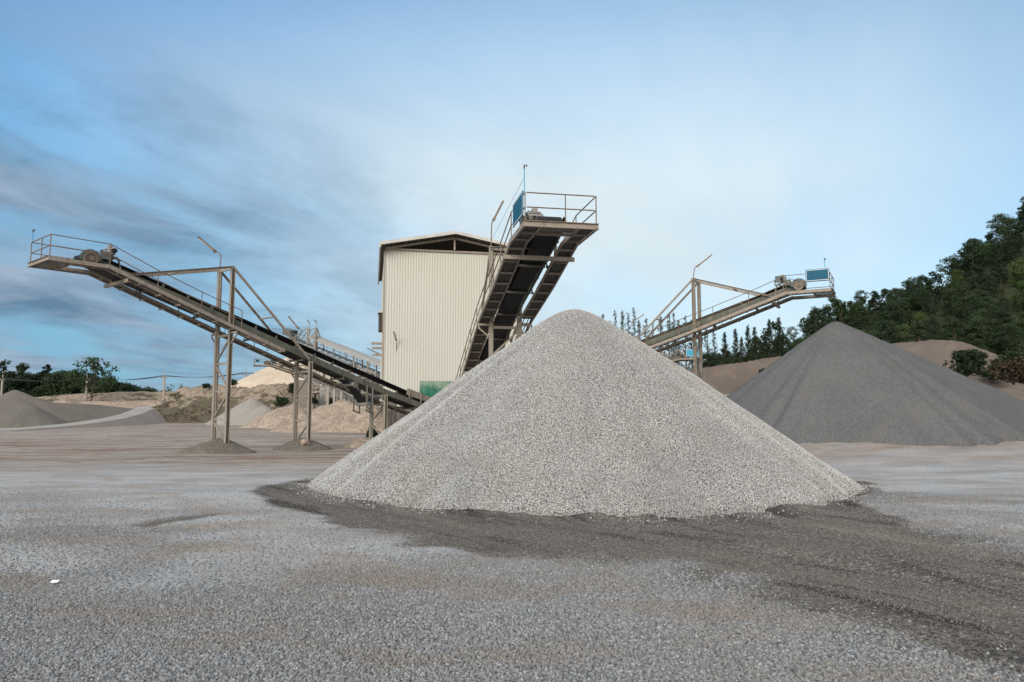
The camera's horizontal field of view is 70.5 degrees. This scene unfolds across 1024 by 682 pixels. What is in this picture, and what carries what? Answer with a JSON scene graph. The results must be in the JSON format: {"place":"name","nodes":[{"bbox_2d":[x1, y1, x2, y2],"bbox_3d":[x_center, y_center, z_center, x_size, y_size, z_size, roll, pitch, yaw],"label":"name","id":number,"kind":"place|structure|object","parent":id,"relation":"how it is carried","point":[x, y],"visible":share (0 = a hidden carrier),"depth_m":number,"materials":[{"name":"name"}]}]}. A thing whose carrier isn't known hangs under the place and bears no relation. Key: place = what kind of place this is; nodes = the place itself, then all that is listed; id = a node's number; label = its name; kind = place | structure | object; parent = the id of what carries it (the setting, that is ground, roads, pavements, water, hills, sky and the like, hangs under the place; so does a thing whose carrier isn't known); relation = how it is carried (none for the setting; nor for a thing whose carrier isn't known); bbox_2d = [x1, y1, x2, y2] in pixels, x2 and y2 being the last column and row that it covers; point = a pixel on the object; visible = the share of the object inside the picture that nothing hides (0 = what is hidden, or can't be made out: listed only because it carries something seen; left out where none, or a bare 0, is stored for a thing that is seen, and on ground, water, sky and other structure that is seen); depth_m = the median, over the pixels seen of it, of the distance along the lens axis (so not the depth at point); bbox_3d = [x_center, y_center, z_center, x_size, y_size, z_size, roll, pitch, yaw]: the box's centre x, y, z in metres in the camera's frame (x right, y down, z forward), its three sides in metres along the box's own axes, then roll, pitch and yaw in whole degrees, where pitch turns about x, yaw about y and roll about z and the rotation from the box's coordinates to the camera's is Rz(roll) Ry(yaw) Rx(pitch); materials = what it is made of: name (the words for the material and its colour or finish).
{"place":"outdoors","nodes":[
{"label":"outdoors","id":0,"kind":"place"},
{"bbox_2d":[0,406,154,430],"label":"road","id":1,"kind":"structure","parent":0,"point":[137,411],"depth_m":96.90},
{"bbox_2d":[10,408,167,430],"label":"road bank","id":2,"kind":"structure","parent":0,"point":[154,416],"depth_m":100.36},
{"bbox_2d":[0,485,1023,681],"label":"loose gravel","id":3,"kind":"structure","parent":0,"point":[460,602],"depth_m":6.95,"materials":[{"name":"gravel"}]},
{"bbox_2d":[0,394,1023,681],"bbox_3d":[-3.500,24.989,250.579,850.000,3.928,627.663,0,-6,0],"label":"ground","id":4,"kind":"structure","parent":0,"point":[100,464],"depth_m":12.76,"materials":[{"name":"gravel"}]},
{"bbox_2d":[0,359,18,384],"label":"emergent tree","id":5,"kind":"object","parent":4,"relation":"on","point":[3,365],"visible":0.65,"depth_m":150.09,"materials":[{"name":"green plant"}]},
{"bbox_2d":[0,375,31,394],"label":"wood tree","id":6,"kind":"object","parent":4,"relation":"on","point":[11,385],"visible":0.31,"depth_m":148.43,"materials":[{"name":"green plant"}]},
{"bbox_2d":[7,363,36,389],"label":"emergent tree","id":7,"kind":"object","parent":4,"relation":"on","point":[23,368],"visible":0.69,"depth_m":151.47,"materials":[{"name":"green plant"}]},
{"bbox_2d":[0,404,67,427],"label":"fines heap","id":8,"kind":"object","parent":4,"relation":"on","point":[18,415],"visible":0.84,"depth_m":91.38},
{"bbox_2d":[25,372,49,391],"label":"wood tree","id":9,"kind":"object","parent":4,"relation":"on","point":[32,380],"visible":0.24,"depth_m":154.60,"materials":[{"name":"green plant"}]},
{"bbox_2d":[30,370,73,396],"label":"wood tree","id":10,"kind":"object","parent":4,"relation":"on","point":[53,384],"visible":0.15,"depth_m":148.87,"materials":[{"name":"green plant"}]},
{"bbox_2d":[29,372,77,396],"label":"wood tree","id":11,"kind":"object","parent":4,"relation":"on","point":[41,389],"visible":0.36,"depth_m":147.33,"materials":[{"name":"green plant"}]},
{"bbox_2d":[0,390,131,422],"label":"fines heap","id":12,"kind":"object","parent":4,"relation":"on","point":[69,412],"visible":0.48,"depth_m":119.28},
{"bbox_2d":[47,371,95,394],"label":"wood tree","id":13,"kind":"object","parent":4,"relation":"on","point":[66,389],"visible":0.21,"depth_m":147.65,"materials":[{"name":"green plant"}]},
{"bbox_2d":[64,357,119,400],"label":"spreading tree","id":14,"kind":"object","parent":4,"relation":"on","point":[108,383],"visible":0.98,"depth_m":133.72,"materials":[{"name":"green plant"}]},
{"bbox_2d":[77,377,110,393],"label":"wood tree","id":15,"kind":"object","parent":4,"relation":"on","point":[89,389],"visible":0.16,"depth_m":148.57,"materials":[{"name":"green plant"}]},
{"bbox_2d":[36,391,175,401],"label":"earth berm","id":16,"kind":"structure","parent":4,"relation":"on","point":[129,396],"depth_m":138.97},
{"bbox_2d":[53,399,161,408],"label":"earth berm","id":17,"kind":"structure","parent":4,"relation":"on","point":[132,404],"depth_m":130.81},
{"bbox_2d":[116,381,142,391],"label":"wood tree","id":18,"kind":"object","parent":4,"relation":"on","point":[124,387],"visible":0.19,"depth_m":150.99,"materials":[{"name":"green plant"}]},
{"bbox_2d":[179,438,256,453],"bbox_3d":[-14.867,5.575,37.135,4.050,1.229,3.870,0,-6,0],"label":"gravel mound","id":19,"kind":"object","parent":4,"relation":"on","point":[216,446],"visible":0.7,"depth_m":36.13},
{"bbox_2d":[153,383,293,422],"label":"earth bank","id":20,"kind":"structure","parent":4,"relation":"on","point":[199,397],"depth_m":114.43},
{"bbox_2d":[152,386,293,420],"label":"bank scrub","id":21,"kind":"object","parent":20,"relation":"on","point":[194,406],"visible":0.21,"depth_m":113.67,"materials":[{"name":"green plant"}]},
{"bbox_2d":[27,234,430,443],"bbox_3d":[-12.271,1.383,40.611,2.640,10.007,25.636,-5,-7,40],"label":"belt conveyor","id":22,"kind":"object","parent":4,"relation":"on","point":[103,266],"visible":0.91,"depth_m":37.62,"materials":[{"name":"metal"}]},
{"bbox_2d":[206,398,266,424],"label":"stone heap","id":23,"kind":"object","parent":4,"relation":"on","point":[243,409],"visible":0.41,"depth_m":104.39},
{"bbox_2d":[233,405,272,424],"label":"stone heap","id":24,"kind":"object","parent":4,"relation":"on","point":[257,412],"visible":0.34,"depth_m":102.88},
{"bbox_2d":[238,404,313,428],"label":"dug earth","id":25,"kind":"structure","parent":4,"relation":"on","point":[278,417],"depth_m":85.10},
{"bbox_2d":[231,357,340,387],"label":"sand cone","id":26,"kind":"object","parent":4,"relation":"on","point":[268,375],"visible":0.12,"depth_m":130.02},
{"bbox_2d":[253,358,338,388],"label":"belt conveyor","id":27,"kind":"object","parent":4,"relation":"on","point":[267,363],"visible":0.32,"depth_m":109.09,"materials":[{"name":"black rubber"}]},
{"bbox_2d":[273,438,332,450],"bbox_3d":[-11.743,6.003,40.729,3.600,1.109,3.690,0,-6,0],"label":"gravel mound","id":28,"kind":"object","parent":4,"relation":"on","point":[295,445],"visible":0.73,"depth_m":39.83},
{"bbox_2d":[298,379,331,408],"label":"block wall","id":29,"kind":"structure","parent":4,"relation":"on","point":[303,400],"depth_m":96.34,"materials":[{"name":"concrete"}]},
{"bbox_2d":[270,399,382,432],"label":"dug earth","id":30,"kind":"structure","parent":4,"relation":"on","point":[339,416],"depth_m":72.23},
{"bbox_2d":[273,327,379,398],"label":"screening conveyor","id":31,"kind":"object","parent":4,"relation":"on","point":[316,338],"visible":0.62,"depth_m":95.06,"materials":[{"name":"metal"}]},
{"bbox_2d":[303,369,355,404],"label":"lattice feeder","id":32,"kind":"object","parent":4,"relation":"on","point":[325,388],"visible":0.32,"depth_m":87.00,"materials":[{"name":"metal"}]},
{"bbox_2d":[336,363,376,402],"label":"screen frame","id":33,"kind":"object","parent":4,"relation":"on","point":[354,365],"visible":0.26,"depth_m":86.06,"materials":[{"name":"metal"}]},
{"bbox_2d":[341,437,373,447],"bbox_3d":[-7.919,6.368,43.946,5.280,1.070,3.480,0,-6,0],"label":"gravel mound","id":34,"kind":"object","parent":4,"relation":"on","point":[358,442],"visible":0.21,"depth_m":43.05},
{"bbox_2d":[387,401,396,427],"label":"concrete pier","id":35,"kind":"structure","parent":4,"relation":"on","point":[394,416],"depth_m":49.45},
{"bbox_2d":[371,231,516,430],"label":"industrial shed","id":36,"kind":"structure","parent":4,"relation":"on","point":[432,286],"depth_m":61.26,"materials":[{"name":"metal"}]},
{"bbox_2d":[419,381,452,396],"bbox_3d":[-5.737,4.538,60.662,4.445,2.360,0.099,1,-6,-11],"label":"green sheet","id":37,"kind":"object","parent":36,"relation":"attached to","point":[430,388],"visible":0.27,"depth_m":60.55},
{"bbox_2d":[455,192,598,379],"bbox_3d":[-0.655,0.793,34.655,2.640,9.914,24.152,1,-6,-11],"label":"belt conveyor","id":38,"kind":"object","parent":4,"relation":"on","point":[530,247],"visible":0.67,"depth_m":28.49,"materials":[{"name":"metal"}]},
{"bbox_2d":[513,190,522,227],"bbox_3d":[0.193,-4.344,24.000,0.039,0.800,1.690,1,-6,-11],"label":"blue sign","id":39,"kind":"object","parent":38,"relation":"attached to","point":[518,209],"visible":1,"depth_m":23.84,"materials":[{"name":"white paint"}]},
{"bbox_2d":[122,486,1023,676],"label":"damp gravel","id":40,"kind":"structure","parent":4,"relation":"on","point":[823,548],"depth_m":10.50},
{"bbox_2d":[307,309,864,517],"bbox_3d":[1.845,1.867,22.976,15.832,5.780,17.182,0,-6,0],"label":"gravel heap","id":41,"kind":"object","parent":4,"relation":"on","point":[569,412],"visible":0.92,"depth_m":17.24,"materials":[{"name":"gravel"}]},
{"bbox_2d":[290,480,890,525],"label":"spilled gravel","id":42,"kind":"structure","parent":4,"relation":"on","point":[417,506],"depth_m":15.86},
{"bbox_2d":[655,349,698,363],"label":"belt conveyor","id":43,"kind":"object","parent":4,"relation":"on","point":[676,358],"visible":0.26,"depth_m":90.58,"materials":[{"name":"metal"}]},
{"bbox_2d":[679,316,692,370],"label":"casuarina","id":44,"kind":"object","parent":4,"relation":"on","point":[685,363],"visible":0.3,"depth_m":114.05,"materials":[{"name":"green plant"}]},
{"bbox_2d":[690,356,780,393],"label":"brown berm","id":45,"kind":"structure","parent":4,"relation":"on","point":[726,379],"depth_m":60.23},
{"bbox_2d":[636,271,835,379],"bbox_3d":[7.456,1.564,48.355,26.127,10.589,2.640,-3,-6,29],"label":"belt conveyor","id":46,"kind":"object","parent":4,"relation":"on","point":[787,288],"visible":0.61,"depth_m":45.28,"materials":[{"name":"metal"}]},
{"bbox_2d":[805,268,829,281],"bbox_3d":[17.622,-3.813,41.811,1.280,0.700,0.039,-3,-6,29],"label":"blue sign","id":47,"kind":"object","parent":46,"relation":"attached to","point":[822,274],"visible":1,"depth_m":41.80,"materials":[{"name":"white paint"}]},
{"bbox_2d":[726,321,1023,446],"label":"gravel heap","id":48,"kind":"object","parent":4,"relation":"on","point":[835,381],"visible":0.84,"depth_m":35.99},
{"bbox_2d":[892,340,1023,388],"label":"brown heap","id":49,"kind":"object","parent":4,"relation":"on","point":[939,352],"visible":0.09,"depth_m":64.71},
{"bbox_2d":[943,348,988,376],"bbox_3d":[35.859,1.689,56.922,3.913,2.332,2.724,4,-7,-32],"label":"bush","id":50,"kind":"object","parent":49,"relation":"on","point":[971,362],"visible":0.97,"depth_m":56.48,"materials":[{"name":"green plant"}]},
{"bbox_2d":[996,347,1023,362],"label":"bush","id":51,"kind":"object","parent":49,"relation":"on","point":[1012,353],"visible":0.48,"depth_m":60.48,"materials":[{"name":"green plant"}]},
{"bbox_2d":[998,385,1023,400],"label":"brown heap","id":52,"kind":"object","parent":4,"relation":"on","point":[1016,391],"visible":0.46,"depth_m":50.98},
{"bbox_2d":[986,355,1023,384],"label":"bush","id":53,"kind":"object","parent":52,"relation":"on","point":[1002,369],"visible":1,"depth_m":53.85,"materials":[{"name":"brown plant"}]},
{"bbox_2d":[0,0,1023,390],"label":"sky","id":54,"kind":"structure","parent":0,"point":[874,139],"materials":[{"name":"blue"}]},
{"bbox_2d":[852,231,1023,355],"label":"hill","id":55,"kind":"structure","parent":0,"point":[1009,288],"depth_m":110.19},
{"bbox_2d":[691,352,723,367],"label":"forest tree","id":56,"kind":"object","parent":55,"relation":"on","point":[708,356],"visible":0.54,"depth_m":92.39,"materials":[{"name":"green plant"}]},
{"bbox_2d":[719,331,731,363],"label":"casuarina","id":57,"kind":"object","parent":55,"relation":"on","point":[725,347],"visible":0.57,"depth_m":98.34,"materials":[{"name":"green plant"}]},
{"bbox_2d":[723,329,743,364],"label":"casuarina","id":58,"kind":"object","parent":55,"relation":"on","point":[735,340],"visible":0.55,"depth_m":100.31,"materials":[{"name":"green plant"}]},
{"bbox_2d":[736,336,747,362],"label":"casuarina","id":59,"kind":"object","parent":55,"relation":"on","point":[742,351],"visible":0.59,"depth_m":98.26,"materials":[{"name":"green plant"}]},
{"bbox_2d":[743,326,757,361],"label":"casuarina","id":60,"kind":"object","parent":55,"relation":"on","point":[747,339],"visible":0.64,"depth_m":102.38,"materials":[{"name":"green plant"}]},
{"bbox_2d":[746,326,761,360],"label":"casuarina","id":61,"kind":"object","parent":55,"relation":"on","point":[755,350],"visible":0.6,"depth_m":98.36,"materials":[{"name":"green plant"}]},
{"bbox_2d":[759,319,779,357],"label":"casuarina","id":62,"kind":"object","parent":55,"relation":"on","point":[769,328],"visible":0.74,"depth_m":100.43,"materials":[{"name":"green plant"}]},
{"bbox_2d":[760,321,785,350],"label":"skyline tree","id":63,"kind":"object","parent":55,"relation":"on","point":[774,327],"visible":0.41,"depth_m":110.74,"materials":[{"name":"green plant"}]},
{"bbox_2d":[769,317,787,356],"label":"casuarina","id":64,"kind":"object","parent":55,"relation":"on","point":[779,338],"visible":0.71,"depth_m":102.42,"materials":[{"name":"green plant"}]},
{"bbox_2d":[797,313,828,335],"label":"forest tree","id":65,"kind":"object","parent":55,"relation":"on","point":[807,323],"visible":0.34,"depth_m":116.79,"materials":[{"name":"green plant"}]},
{"bbox_2d":[800,306,829,334],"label":"skyline tree","id":66,"kind":"object","parent":55,"relation":"on","point":[817,311],"visible":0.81,"depth_m":112.79,"materials":[{"name":"green plant"}]},
{"bbox_2d":[822,297,841,321],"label":"forest tree","id":67,"kind":"object","parent":55,"relation":"on","point":[834,301],"visible":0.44,"depth_m":129.38,"materials":[{"name":"green plant"}]},
{"bbox_2d":[830,301,854,322],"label":"skyline tree","id":68,"kind":"object","parent":55,"relation":"on","point":[841,308],"visible":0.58,"depth_m":115.30,"materials":[{"name":"green plant"}]},
{"bbox_2d":[843,300,870,329],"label":"forest tree","id":69,"kind":"object","parent":55,"relation":"on","point":[856,309],"visible":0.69,"depth_m":112.28,"materials":[{"name":"green plant"}]},
{"bbox_2d":[867,290,883,316],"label":"forest tree","id":70,"kind":"object","parent":55,"relation":"on","point":[875,295],"visible":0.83,"depth_m":122.97,"materials":[{"name":"green plant"}]},
{"bbox_2d":[866,320,902,343],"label":"forest tree","id":71,"kind":"object","parent":55,"relation":"on","point":[886,324],"visible":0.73,"depth_m":93.07,"materials":[{"name":"green plant"}]},
{"bbox_2d":[877,288,892,311],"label":"forest tree","id":72,"kind":"object","parent":55,"relation":"on","point":[883,294],"visible":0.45,"depth_m":126.14,"materials":[{"name":"green plant"}]},
{"bbox_2d":[876,300,911,331],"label":"forest tree","id":73,"kind":"object","parent":55,"relation":"on","point":[893,305],"visible":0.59,"depth_m":105.73,"materials":[{"name":"green plant"}]},
{"bbox_2d":[767,223,1023,356],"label":"undergrowth","id":74,"kind":"object","parent":55,"relation":"on","point":[999,290],"visible":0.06,"depth_m":113.48,"materials":[{"name":"green plant"}]},
{"bbox_2d":[886,288,914,304],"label":"forest tree","id":75,"kind":"object","parent":55,"relation":"on","point":[903,295],"visible":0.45,"depth_m":120.39,"materials":[{"name":"green plant"}]},
{"bbox_2d":[894,323,920,341],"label":"forest tree","id":76,"kind":"object","parent":55,"relation":"on","point":[902,330],"visible":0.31,"depth_m":98.12,"materials":[{"name":"green plant"}]},
{"bbox_2d":[898,277,924,294],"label":"forest tree","id":77,"kind":"object","parent":55,"relation":"on","point":[908,282],"visible":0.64,"depth_m":126.86,"materials":[{"name":"green plant"}]},
{"bbox_2d":[908,320,927,341],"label":"forest tree","id":78,"kind":"object","parent":55,"relation":"on","point":[919,328],"visible":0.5,"depth_m":87.51,"materials":[{"name":"green plant"}]},
{"bbox_2d":[909,288,934,309],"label":"forest tree","id":79,"kind":"object","parent":55,"relation":"on","point":[921,293],"visible":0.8,"depth_m":118.00,"materials":[{"name":"green plant"}]},
{"bbox_2d":[912,311,932,330],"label":"forest tree","id":80,"kind":"object","parent":55,"relation":"on","point":[919,315],"visible":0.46,"depth_m":105.81,"materials":[{"name":"green plant"}]},
{"bbox_2d":[916,271,944,297],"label":"skyline tree","id":81,"kind":"object","parent":55,"relation":"on","point":[936,279],"visible":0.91,"depth_m":119.14,"materials":[{"name":"green plant"}]},
{"bbox_2d":[939,288,965,317],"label":"forest tree","id":82,"kind":"object","parent":55,"relation":"on","point":[952,296],"visible":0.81,"depth_m":107.63,"materials":[{"name":"green plant"}]},
{"bbox_2d":[936,255,968,274],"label":"forest tree","id":83,"kind":"object","parent":55,"relation":"on","point":[955,260],"visible":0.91,"depth_m":125.74,"materials":[{"name":"green plant"}]},
{"bbox_2d":[943,318,967,341],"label":"forest tree","id":84,"kind":"object","parent":55,"relation":"on","point":[952,327],"visible":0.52,"depth_m":87.55,"materials":[{"name":"green plant"}]},
{"bbox_2d":[949,269,966,286],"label":"forest tree","id":85,"kind":"object","parent":55,"relation":"on","point":[954,275],"visible":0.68,"depth_m":123.08,"materials":[{"name":"green plant"}]},
{"bbox_2d":[953,239,983,275],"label":"skyline tree","id":86,"kind":"object","parent":55,"relation":"on","point":[969,243],"visible":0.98,"depth_m":122.09,"materials":[{"name":"green plant"}]},
{"bbox_2d":[959,245,981,271],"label":"forest tree","id":87,"kind":"object","parent":55,"relation":"on","point":[974,253],"visible":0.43,"depth_m":126.00,"materials":[{"name":"green plant"}]},
{"bbox_2d":[952,294,990,319],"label":"forest tree","id":88,"kind":"object","parent":55,"relation":"on","point":[969,299],"visible":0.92,"depth_m":101.52,"materials":[{"name":"green plant"}]},
{"bbox_2d":[963,264,986,287],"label":"forest tree","id":89,"kind":"object","parent":55,"relation":"on","point":[975,269],"visible":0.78,"depth_m":116.10,"materials":[{"name":"green plant"}]},
{"bbox_2d":[956,315,1002,354],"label":"forest tree","id":90,"kind":"object","parent":55,"relation":"on","point":[981,331],"visible":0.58,"depth_m":87.94,"materials":[{"name":"green plant"}]},
{"bbox_2d":[968,308,997,343],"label":"forest tree","id":91,"kind":"object","parent":55,"relation":"on","point":[983,312],"visible":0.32,"depth_m":92.36,"materials":[{"name":"green plant"}]},
{"bbox_2d":[973,296,996,320],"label":"forest tree","id":92,"kind":"object","parent":55,"relation":"on","point":[987,299],"visible":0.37,"depth_m":102.23,"materials":[{"name":"green plant"}]},
{"bbox_2d":[980,241,998,264],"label":"forest tree","id":93,"kind":"object","parent":55,"relation":"on","point":[986,246],"visible":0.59,"depth_m":121.06,"materials":[{"name":"green plant"}]},
{"bbox_2d":[990,257,1008,283],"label":"forest tree","id":94,"kind":"object","parent":55,"relation":"on","point":[998,268],"visible":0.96,"depth_m":111.44,"materials":[{"name":"green plant"}]},
{"bbox_2d":[985,243,1015,266],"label":"forest tree","id":95,"kind":"object","parent":55,"relation":"on","point":[993,250],"visible":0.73,"depth_m":116.44,"materials":[{"name":"green plant"}]},
{"bbox_2d":[987,306,1014,330],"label":"forest tree","id":96,"kind":"object","parent":55,"relation":"on","point":[999,312],"visible":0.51,"depth_m":96.64,"materials":[{"name":"green plant"}]},
{"bbox_2d":[986,213,1017,238],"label":"forest tree","id":97,"kind":"object","parent":55,"relation":"on","point":[1004,220],"visible":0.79,"depth_m":128.55,"materials":[{"name":"green plant"}]},
{"bbox_2d":[990,227,1016,248],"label":"forest tree","id":98,"kind":"object","parent":55,"relation":"on","point":[1003,235],"visible":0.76,"depth_m":121.97,"materials":[{"name":"green plant"}]},
{"bbox_2d":[994,296,1013,322],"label":"forest tree","id":99,"kind":"object","parent":55,"relation":"on","point":[1002,299],"visible":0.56,"depth_m":99.14,"materials":[{"name":"green plant"}]},
{"bbox_2d":[989,322,1023,351],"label":"forest tree","id":100,"kind":"object","parent":55,"relation":"on","point":[1017,330],"visible":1,"depth_m":85.25,"materials":[{"name":"green plant"}]},
{"bbox_2d":[1002,239,1023,261],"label":"forest tree","id":101,"kind":"object","parent":55,"relation":"on","point":[1016,244],"visible":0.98,"depth_m":114.44,"materials":[{"name":"green plant"}]},
{"bbox_2d":[1005,257,1023,286],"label":"forest tree","id":102,"kind":"object","parent":55,"relation":"on","point":[1015,268],"visible":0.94,"depth_m":107.79,"materials":[{"name":"green plant"}]},
{"bbox_2d":[1009,280,1023,310],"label":"forest tree","id":103,"kind":"object","parent":55,"relation":"on","point":[1018,293],"visible":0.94,"depth_m":102.53,"materials":[{"name":"green plant"}]},
{"bbox_2d":[1010,225,1023,246],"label":"forest tree","id":104,"kind":"object","parent":55,"relation":"on","point":[1017,230],"visible":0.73,"depth_m":118.37,"materials":[{"name":"green plant"}]},
{"bbox_2d":[1013,205,1023,231],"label":"forest tree","id":105,"kind":"object","parent":55,"relation":"on","point":[1020,223],"visible":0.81,"depth_m":123.29,"materials":[{"name":"green plant"}]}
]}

